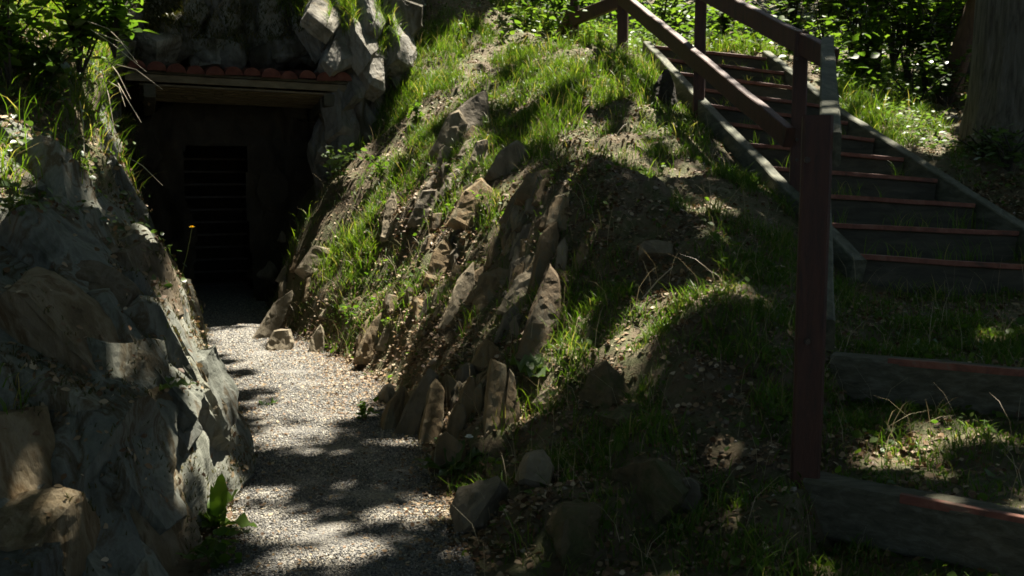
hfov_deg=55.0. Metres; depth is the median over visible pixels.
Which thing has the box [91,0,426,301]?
cliff
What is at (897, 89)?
undergrowth plant
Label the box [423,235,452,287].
rock slab
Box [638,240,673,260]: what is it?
rock
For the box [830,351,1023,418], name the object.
timber step
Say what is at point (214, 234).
barred gate
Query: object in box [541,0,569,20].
shrub
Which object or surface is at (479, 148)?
rock slab
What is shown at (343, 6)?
cliff grass
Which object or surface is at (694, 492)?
rock
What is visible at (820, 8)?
shrub
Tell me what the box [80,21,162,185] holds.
dead branch
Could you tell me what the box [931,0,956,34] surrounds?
shrub
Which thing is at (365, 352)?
rock slab
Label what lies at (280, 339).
rock slab
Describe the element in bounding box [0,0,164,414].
outcrop grass
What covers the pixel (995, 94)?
oak tree
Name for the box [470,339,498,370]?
rock slab
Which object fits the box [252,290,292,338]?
rock slab
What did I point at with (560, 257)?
rock slab
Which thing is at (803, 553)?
herbs
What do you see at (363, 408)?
leafy herb
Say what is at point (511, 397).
rock slab
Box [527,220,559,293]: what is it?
rock slab
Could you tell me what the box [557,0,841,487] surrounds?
wooden railing
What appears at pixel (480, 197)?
seedling
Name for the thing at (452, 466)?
broadleaf weed
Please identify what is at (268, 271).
rock
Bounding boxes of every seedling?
[259,397,277,406]
[339,304,358,321]
[380,317,393,327]
[470,189,485,212]
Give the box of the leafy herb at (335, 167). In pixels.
[321,143,366,182]
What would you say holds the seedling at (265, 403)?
on the gravel path at (330, 524)
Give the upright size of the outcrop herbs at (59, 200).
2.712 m
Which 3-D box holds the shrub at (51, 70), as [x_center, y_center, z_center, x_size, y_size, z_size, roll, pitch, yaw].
[-2.434,-1.115,5.153,0.459,0.419,0.285,4,7,29]
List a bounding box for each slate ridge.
[277,231,393,350]
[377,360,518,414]
[382,125,496,322]
[481,168,569,342]
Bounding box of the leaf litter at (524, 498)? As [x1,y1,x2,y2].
[188,0,1023,575]
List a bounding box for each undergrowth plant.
[865,72,951,106]
[951,123,1023,157]
[973,123,1023,170]
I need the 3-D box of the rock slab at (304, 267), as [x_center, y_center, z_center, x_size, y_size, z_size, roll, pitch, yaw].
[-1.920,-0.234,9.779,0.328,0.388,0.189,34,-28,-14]
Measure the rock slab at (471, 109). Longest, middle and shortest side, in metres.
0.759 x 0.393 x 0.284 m
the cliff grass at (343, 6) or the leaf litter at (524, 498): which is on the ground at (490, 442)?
the leaf litter at (524, 498)
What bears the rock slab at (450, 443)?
on the ground at (490, 442)
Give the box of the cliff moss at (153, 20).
[105,0,331,104]
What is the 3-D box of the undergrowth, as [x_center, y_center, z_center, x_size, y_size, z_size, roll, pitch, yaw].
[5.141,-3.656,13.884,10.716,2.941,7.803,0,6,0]
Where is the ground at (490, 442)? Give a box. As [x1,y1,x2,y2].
[168,0,1023,575]
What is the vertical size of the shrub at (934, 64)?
0.900 m
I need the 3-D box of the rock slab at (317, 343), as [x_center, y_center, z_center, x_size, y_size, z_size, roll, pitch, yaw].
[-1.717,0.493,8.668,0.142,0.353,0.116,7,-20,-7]
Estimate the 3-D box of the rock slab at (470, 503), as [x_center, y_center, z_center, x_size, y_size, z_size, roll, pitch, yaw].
[-0.140,1.003,4.407,0.291,0.332,0.451,13,-16,-10]
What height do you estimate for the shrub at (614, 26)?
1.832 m
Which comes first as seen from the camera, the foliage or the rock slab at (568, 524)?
the rock slab at (568, 524)
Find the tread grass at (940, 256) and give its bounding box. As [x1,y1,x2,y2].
[667,54,1023,302]
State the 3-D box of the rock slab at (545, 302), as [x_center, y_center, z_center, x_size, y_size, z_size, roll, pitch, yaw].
[0.213,0.161,6.083,0.220,0.666,0.181,17,-22,-8]
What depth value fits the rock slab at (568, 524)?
3.79 m
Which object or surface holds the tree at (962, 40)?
on the ground at (490, 442)
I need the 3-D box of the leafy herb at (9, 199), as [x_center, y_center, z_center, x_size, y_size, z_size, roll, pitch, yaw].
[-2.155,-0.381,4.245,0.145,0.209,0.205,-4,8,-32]
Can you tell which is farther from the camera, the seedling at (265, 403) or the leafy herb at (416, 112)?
the leafy herb at (416, 112)
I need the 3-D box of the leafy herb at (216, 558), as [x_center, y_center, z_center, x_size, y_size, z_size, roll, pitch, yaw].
[-1.179,1.042,3.879,0.222,0.144,0.275,0,6,0]
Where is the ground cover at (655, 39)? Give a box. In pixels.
[424,0,1023,190]
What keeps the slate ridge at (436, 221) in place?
on the ground at (490, 442)
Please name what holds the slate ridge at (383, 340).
on the ground at (490, 442)
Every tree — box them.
[657,0,684,35]
[934,0,950,77]
[934,0,974,103]
[956,1,971,86]
[958,0,1023,158]
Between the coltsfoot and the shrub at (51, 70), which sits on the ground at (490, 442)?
the coltsfoot
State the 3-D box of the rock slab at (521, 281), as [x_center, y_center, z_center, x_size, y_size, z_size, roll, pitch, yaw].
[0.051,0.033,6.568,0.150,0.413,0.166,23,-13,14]
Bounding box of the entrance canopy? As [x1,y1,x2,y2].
[125,59,351,129]
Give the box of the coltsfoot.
[508,353,551,376]
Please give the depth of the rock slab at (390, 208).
9.10 m
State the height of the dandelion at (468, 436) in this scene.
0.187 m
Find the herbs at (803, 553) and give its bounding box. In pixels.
[231,1,1023,575]
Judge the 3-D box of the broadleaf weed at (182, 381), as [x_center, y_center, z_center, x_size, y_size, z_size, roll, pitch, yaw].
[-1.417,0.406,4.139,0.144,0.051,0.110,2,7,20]
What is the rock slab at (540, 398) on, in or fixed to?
on the ground at (490, 442)
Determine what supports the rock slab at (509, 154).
on the ground at (490, 442)
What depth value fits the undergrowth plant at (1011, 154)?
7.84 m
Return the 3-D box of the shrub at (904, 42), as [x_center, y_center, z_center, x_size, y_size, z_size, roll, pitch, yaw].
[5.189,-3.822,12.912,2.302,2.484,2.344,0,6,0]
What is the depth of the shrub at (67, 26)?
5.43 m
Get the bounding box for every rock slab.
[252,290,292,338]
[265,329,293,351]
[275,260,287,282]
[294,245,330,278]
[308,324,324,351]
[353,310,384,365]
[379,385,405,430]
[380,192,396,242]
[394,368,439,437]
[407,189,436,227]
[418,378,444,444]
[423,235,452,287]
[428,110,467,158]
[429,431,466,471]
[438,261,474,330]
[445,177,494,230]
[446,402,466,437]
[449,476,509,534]
[457,90,489,132]
[459,376,476,419]
[465,139,487,173]
[469,267,508,313]
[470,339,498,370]
[473,381,483,413]
[482,358,506,436]
[484,140,526,180]
[496,266,533,316]
[505,369,519,428]
[513,170,550,206]
[515,322,546,364]
[515,449,554,487]
[522,264,560,339]
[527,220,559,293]
[531,389,548,408]
[544,194,569,231]
[545,499,603,572]
[555,237,567,270]
[574,242,588,271]
[579,359,630,410]
[653,69,677,107]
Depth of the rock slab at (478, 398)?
5.60 m
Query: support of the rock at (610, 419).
on the ground at (490, 442)
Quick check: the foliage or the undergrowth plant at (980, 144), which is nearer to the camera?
the undergrowth plant at (980, 144)
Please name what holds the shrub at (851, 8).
on the ground at (490, 442)
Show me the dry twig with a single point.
(654, 284)
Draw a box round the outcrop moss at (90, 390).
[0,18,309,575]
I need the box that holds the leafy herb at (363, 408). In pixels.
[356,396,379,418]
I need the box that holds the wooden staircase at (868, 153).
[642,41,1023,296]
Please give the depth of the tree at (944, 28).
12.48 m
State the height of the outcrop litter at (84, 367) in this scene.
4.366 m
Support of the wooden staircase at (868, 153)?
on the ground at (490, 442)
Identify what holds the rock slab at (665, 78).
on the ground at (490, 442)
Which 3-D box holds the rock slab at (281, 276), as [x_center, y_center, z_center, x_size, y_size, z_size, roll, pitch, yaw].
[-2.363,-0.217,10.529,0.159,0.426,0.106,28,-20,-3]
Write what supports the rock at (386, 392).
on the ground at (490, 442)
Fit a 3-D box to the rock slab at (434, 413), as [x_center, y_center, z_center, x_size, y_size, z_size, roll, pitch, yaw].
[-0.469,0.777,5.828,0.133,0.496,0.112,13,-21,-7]
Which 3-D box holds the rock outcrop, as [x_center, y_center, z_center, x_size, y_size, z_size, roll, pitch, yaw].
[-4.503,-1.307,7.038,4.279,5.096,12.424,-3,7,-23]
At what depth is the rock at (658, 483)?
3.94 m
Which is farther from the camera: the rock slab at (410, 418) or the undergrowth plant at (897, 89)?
the undergrowth plant at (897, 89)
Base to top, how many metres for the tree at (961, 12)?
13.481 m
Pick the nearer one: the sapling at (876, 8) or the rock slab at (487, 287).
the rock slab at (487, 287)
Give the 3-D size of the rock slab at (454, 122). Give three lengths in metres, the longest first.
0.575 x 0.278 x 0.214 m
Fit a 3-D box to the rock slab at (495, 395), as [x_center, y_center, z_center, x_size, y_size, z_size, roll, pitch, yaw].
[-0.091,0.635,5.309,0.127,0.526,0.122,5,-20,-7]
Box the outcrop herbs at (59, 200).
[0,45,186,296]
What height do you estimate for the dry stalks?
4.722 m
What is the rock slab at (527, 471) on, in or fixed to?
on the ground at (490, 442)
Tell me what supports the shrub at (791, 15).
on the ground at (490, 442)
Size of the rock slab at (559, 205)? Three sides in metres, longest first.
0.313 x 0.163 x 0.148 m
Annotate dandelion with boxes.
[182,226,192,272]
[465,434,472,468]
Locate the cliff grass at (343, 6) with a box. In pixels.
[276,0,407,57]
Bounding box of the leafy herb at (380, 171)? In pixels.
[365,153,388,178]
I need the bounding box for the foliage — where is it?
[540,0,955,37]
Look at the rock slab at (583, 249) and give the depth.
6.33 m
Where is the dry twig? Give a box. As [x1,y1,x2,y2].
[642,267,672,298]
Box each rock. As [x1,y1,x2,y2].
[256,261,277,283]
[591,402,643,429]
[605,458,701,523]
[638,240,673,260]
[679,477,702,513]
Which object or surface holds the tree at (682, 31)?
on the ground at (490, 442)
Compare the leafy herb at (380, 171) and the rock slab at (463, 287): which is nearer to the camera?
the rock slab at (463, 287)
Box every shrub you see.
[0,0,66,92]
[16,32,88,109]
[30,0,142,79]
[54,0,159,58]
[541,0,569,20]
[609,10,616,29]
[637,0,694,45]
[707,6,735,39]
[751,0,822,54]
[798,0,846,36]
[818,0,890,69]
[822,0,893,85]
[867,0,939,82]
[881,33,971,106]
[887,0,966,94]
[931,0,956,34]
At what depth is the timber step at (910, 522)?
3.57 m
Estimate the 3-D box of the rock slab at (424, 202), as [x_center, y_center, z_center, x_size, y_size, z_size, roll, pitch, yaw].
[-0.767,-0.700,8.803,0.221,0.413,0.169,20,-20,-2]
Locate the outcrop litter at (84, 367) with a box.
[0,0,301,572]
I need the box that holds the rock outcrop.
[0,0,255,575]
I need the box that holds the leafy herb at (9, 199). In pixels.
[0,175,28,223]
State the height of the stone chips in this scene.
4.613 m
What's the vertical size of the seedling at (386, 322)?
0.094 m
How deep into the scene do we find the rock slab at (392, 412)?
6.05 m
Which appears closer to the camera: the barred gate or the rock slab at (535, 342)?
the rock slab at (535, 342)
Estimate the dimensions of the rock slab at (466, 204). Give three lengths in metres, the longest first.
0.481 x 0.315 x 0.186 m
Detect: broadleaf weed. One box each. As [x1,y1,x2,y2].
[159,377,196,389]
[413,440,495,475]
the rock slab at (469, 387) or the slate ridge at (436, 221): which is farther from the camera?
the slate ridge at (436, 221)
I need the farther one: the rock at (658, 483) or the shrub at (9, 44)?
the shrub at (9, 44)
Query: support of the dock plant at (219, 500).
on the ground at (490, 442)
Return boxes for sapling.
[859,0,894,82]
[864,0,926,67]
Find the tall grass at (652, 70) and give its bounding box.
[278,0,966,450]
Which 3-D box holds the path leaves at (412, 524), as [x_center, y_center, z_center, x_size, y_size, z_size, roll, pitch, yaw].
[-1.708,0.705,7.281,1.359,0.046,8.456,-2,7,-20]
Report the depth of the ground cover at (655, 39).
10.35 m
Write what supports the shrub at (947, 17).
on the ground at (490, 442)
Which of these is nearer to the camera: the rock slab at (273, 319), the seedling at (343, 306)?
the seedling at (343, 306)
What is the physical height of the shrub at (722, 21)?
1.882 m
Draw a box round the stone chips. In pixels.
[201,0,1023,575]
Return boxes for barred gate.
[184,158,248,285]
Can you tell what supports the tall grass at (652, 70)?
on the ground at (490, 442)
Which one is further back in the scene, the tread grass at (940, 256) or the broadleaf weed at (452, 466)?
the tread grass at (940, 256)
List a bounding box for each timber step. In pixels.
[802,471,1023,575]
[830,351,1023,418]
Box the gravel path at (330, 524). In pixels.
[206,287,477,575]
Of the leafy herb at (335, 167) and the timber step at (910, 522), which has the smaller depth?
the timber step at (910, 522)
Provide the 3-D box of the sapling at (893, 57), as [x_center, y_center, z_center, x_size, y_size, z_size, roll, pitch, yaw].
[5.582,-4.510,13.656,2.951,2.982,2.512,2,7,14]
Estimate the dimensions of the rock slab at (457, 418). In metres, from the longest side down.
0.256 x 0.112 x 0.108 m
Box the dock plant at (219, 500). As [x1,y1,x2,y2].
[198,473,256,527]
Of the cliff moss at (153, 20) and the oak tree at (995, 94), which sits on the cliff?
the cliff moss at (153, 20)
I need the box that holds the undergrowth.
[499,0,971,107]
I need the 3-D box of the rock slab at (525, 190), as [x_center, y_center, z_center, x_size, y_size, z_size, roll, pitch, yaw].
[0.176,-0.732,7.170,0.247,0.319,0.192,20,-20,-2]
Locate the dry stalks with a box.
[206,0,1023,575]
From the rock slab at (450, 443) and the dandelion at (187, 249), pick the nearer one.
the rock slab at (450, 443)
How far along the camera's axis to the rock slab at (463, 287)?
7.00 m
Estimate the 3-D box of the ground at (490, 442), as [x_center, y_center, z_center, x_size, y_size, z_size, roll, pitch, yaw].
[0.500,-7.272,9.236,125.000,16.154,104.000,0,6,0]
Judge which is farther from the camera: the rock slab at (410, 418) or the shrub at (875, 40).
the shrub at (875, 40)
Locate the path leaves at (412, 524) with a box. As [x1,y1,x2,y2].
[204,309,467,575]
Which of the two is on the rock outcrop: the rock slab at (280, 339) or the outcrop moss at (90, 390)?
the outcrop moss at (90, 390)
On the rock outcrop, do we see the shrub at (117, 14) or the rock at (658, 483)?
the shrub at (117, 14)
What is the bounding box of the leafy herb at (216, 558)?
[174,527,241,568]
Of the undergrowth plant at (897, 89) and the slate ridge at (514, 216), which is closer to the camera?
the slate ridge at (514, 216)
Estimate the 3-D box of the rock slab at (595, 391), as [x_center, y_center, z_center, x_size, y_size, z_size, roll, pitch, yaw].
[0.508,0.589,5.175,0.272,0.412,0.311,4,8,34]
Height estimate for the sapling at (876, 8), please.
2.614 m
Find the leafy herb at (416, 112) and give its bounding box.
[407,102,426,122]
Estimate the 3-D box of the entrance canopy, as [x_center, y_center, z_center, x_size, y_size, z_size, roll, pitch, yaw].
[-3.146,-1.166,11.410,2.396,2.934,1.271,-2,7,-21]
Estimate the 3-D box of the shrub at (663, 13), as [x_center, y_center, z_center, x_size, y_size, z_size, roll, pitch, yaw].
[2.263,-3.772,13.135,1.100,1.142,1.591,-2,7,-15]

